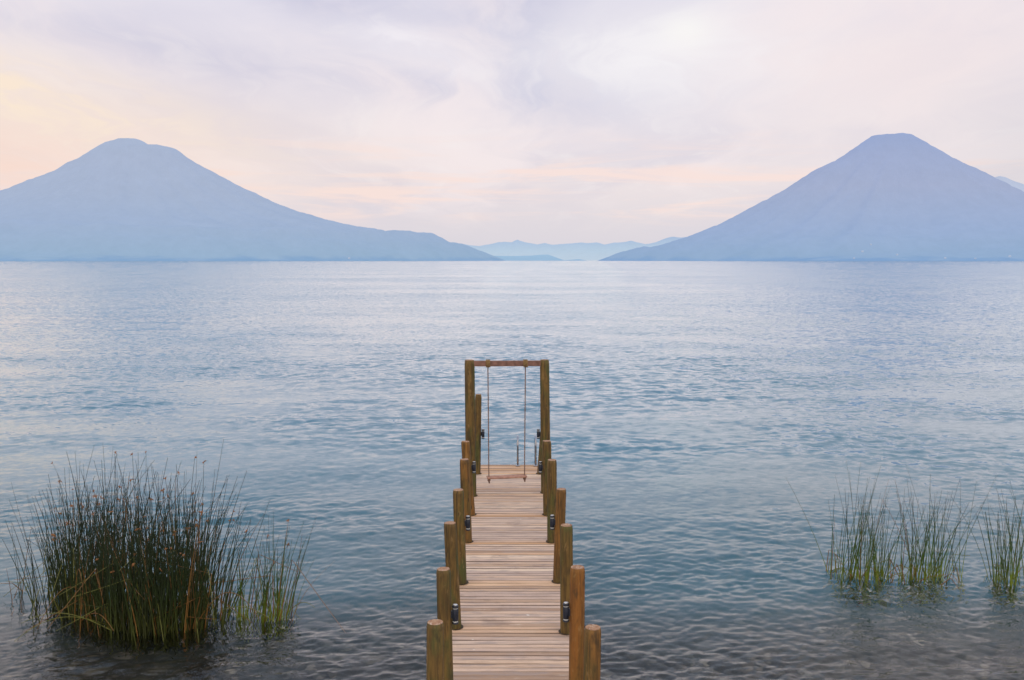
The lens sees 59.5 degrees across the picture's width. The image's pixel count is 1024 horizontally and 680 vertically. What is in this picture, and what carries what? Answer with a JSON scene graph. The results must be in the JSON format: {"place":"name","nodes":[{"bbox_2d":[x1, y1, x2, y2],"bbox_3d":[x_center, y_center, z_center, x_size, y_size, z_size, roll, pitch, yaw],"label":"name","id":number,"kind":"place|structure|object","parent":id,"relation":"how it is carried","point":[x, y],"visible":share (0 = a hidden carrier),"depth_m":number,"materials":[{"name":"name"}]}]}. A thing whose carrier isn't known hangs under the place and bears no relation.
{"place":"outdoors","nodes":[
{"label":"outdoors","id":0,"kind":"place"},
{"bbox_2d":[0,138,505,260],"bbox_3d":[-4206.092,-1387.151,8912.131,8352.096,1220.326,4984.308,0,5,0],"label":"volcano","id":1,"kind":"structure","parent":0,"point":[125,199],"depth_m":7877.69},
{"bbox_2d":[0,261,1023,679],"bbox_3d":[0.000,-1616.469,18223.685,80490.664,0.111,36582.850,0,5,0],"label":"lake water","id":2,"kind":"structure","parent":0,"point":[708,419],"depth_m":24.29,"materials":[{"name":"blue liquid"}]},
{"bbox_2d":[0,0,1023,245],"label":"sky","id":3,"kind":"structure","parent":0,"point":[468,122],"materials":[{"name":"white"}]},
{"bbox_2d":[495,254,585,260],"bbox_3d":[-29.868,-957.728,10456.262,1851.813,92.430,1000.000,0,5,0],"label":"hills","id":4,"kind":"structure","parent":0,"point":[547,257],"depth_m":10288.75,"materials":[{"name":"blue"}]},
{"bbox_2d":[464,237,684,260],"bbox_3d":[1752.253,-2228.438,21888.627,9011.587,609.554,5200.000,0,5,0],"label":"hills","id":5,"kind":"structure","parent":0,"point":[595,251],"depth_m":21052.21,"materials":[{"name":"blue"}]},
{"bbox_2d":[598,133,1023,260],"bbox_3d":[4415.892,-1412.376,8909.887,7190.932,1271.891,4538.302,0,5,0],"label":"volcano","id":6,"kind":"structure","parent":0,"point":[904,197],"depth_m":8109.96},
{"bbox_2d":[995,176,1023,191],"bbox_3d":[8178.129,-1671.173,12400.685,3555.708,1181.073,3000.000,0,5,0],"label":"hills","id":7,"kind":"structure","parent":0,"point":[1018,185],"depth_m":12301.65,"materials":[{"name":"blue"}]},
{"bbox_3d":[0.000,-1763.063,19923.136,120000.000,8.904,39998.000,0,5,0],"label":"lake bed","id":8,"kind":"structure","parent":0,"visible":0},
{"bbox_2d":[0,526,46,603],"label":"reed sprig","id":9,"kind":"object","parent":8,"relation":"on","point":[20,588],"visible":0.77,"depth_m":13.04,"materials":[{"name":"green plant"}]},
{"bbox_2d":[2,439,269,644],"bbox_3d":[-5.262,3.197,12.617,3.511,3.195,3.654,-2,6,-26],"label":"reed clump","id":10,"kind":"object","parent":8,"relation":"on","point":[107,578],"visible":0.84,"depth_m":12.13,"materials":[{"name":"green plant"}]},
{"bbox_2d":[192,515,345,632],"bbox_3d":[-3.476,3.601,12.313,2.588,2.443,1.083,0,5,0],"label":"reed clump","id":11,"kind":"object","parent":8,"relation":"on","point":[265,597],"visible":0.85,"depth_m":12.29,"materials":[{"name":"green plant"}]},
{"bbox_2d":[426,359,600,679],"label":"jetty","id":12,"kind":"object","parent":8,"relation":"on","point":[510,578],"visible":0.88,"depth_m":10.97,"materials":[{"name":"brown wood"}]},
{"bbox_2d":[451,604,458,624],"bbox_3d":[-0.543,2.581,8.438,0.080,0.190,0.061,0,5,0],"label":"post lamp","id":13,"kind":"object","parent":12,"relation":"attached to","point":[454,613],"visible":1,"depth_m":8.42,"materials":[{"name":"black metal"}]},
{"bbox_2d":[464,515,469,530],"bbox_3d":[-0.567,2.321,11.360,0.080,0.190,0.061,0,5,0],"label":"post lamp","id":14,"kind":"object","parent":12,"relation":"attached to","point":[467,522],"visible":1,"depth_m":11.34,"materials":[{"name":"black metal"}]},
{"bbox_2d":[471,461,475,472],"bbox_3d":[-0.621,2.048,14.423,0.080,0.190,0.061,0,5,0],"label":"post lamp","id":15,"kind":"object","parent":12,"relation":"attached to","point":[473,466],"visible":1,"depth_m":14.40,"materials":[{"name":"black metal"}]},
{"bbox_2d":[481,429,484,438],"bbox_3d":[-0.566,1.800,17.207,0.080,0.190,0.061,0,5,0],"label":"post lamp","id":16,"kind":"object","parent":12,"relation":"attached to","point":[483,433],"visible":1,"depth_m":17.19,"materials":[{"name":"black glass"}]},
{"bbox_2d":[486,359,527,482],"bbox_3d":[-0.081,1.411,15.589,0.762,2.153,0.267,-1,5,-9],"label":"swing","id":17,"kind":"object","parent":12,"relation":"hanging from","point":[524,475],"visible":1,"depth_m":15.57,"materials":[{"name":"brown wood"}]},
{"bbox_2d":[516,435,537,466],"bbox_3d":[0.295,3.057,18.126,0.450,2.298,0.434,0,5,0],"label":"ladder","id":18,"kind":"object","parent":12,"relation":"attached to","point":[535,453],"visible":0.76,"depth_m":17.88,"materials":[{"name":"metal"}]},
{"bbox_2d":[537,429,539,438],"bbox_3d":[0.513,1.800,17.207,0.080,0.190,0.061,0,5,0],"label":"post lamp","id":19,"kind":"object","parent":12,"relation":"attached to","point":[538,433],"visible":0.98,"depth_m":17.18,"materials":[{"name":"black metal"}]},
{"bbox_2d":[539,461,542,472],"bbox_3d":[0.466,2.048,14.423,0.080,0.190,0.061,0,5,0],"label":"post lamp","id":20,"kind":"object","parent":12,"relation":"attached to","point":[540,467],"visible":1,"depth_m":14.40,"materials":[{"name":"black metal"}]},
{"bbox_2d":[550,515,555,529],"bbox_3d":[0.521,2.317,11.397,0.080,0.190,0.061,0,5,0],"label":"post lamp","id":21,"kind":"object","parent":12,"relation":"attached to","point":[552,521],"visible":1,"depth_m":11.37,"materials":[{"name":"black metal"}]},
{"bbox_2d":[563,602,569,622],"bbox_3d":[0.520,2.576,8.489,0.080,0.190,0.061,0,5,0],"label":"post lamp","id":22,"kind":"object","parent":12,"relation":"attached to","point":[566,611],"visible":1,"depth_m":8.47,"materials":[{"name":"black metal"}]},
{"bbox_2d":[788,462,995,585],"bbox_3d":[5.914,3.259,13.914,2.851,2.842,1.562,-1,5,-14],"label":"reed clump","id":23,"kind":"object","parent":8,"relation":"on","point":[869,564],"visible":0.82,"depth_m":13.76,"materials":[{"name":"green plant"}]},
{"bbox_2d":[952,480,1023,586],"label":"reed clump","id":24,"kind":"object","parent":8,"relation":"on","point":[1002,566],"visible":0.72,"depth_m":13.62,"materials":[{"name":"green plant"}]}
]}

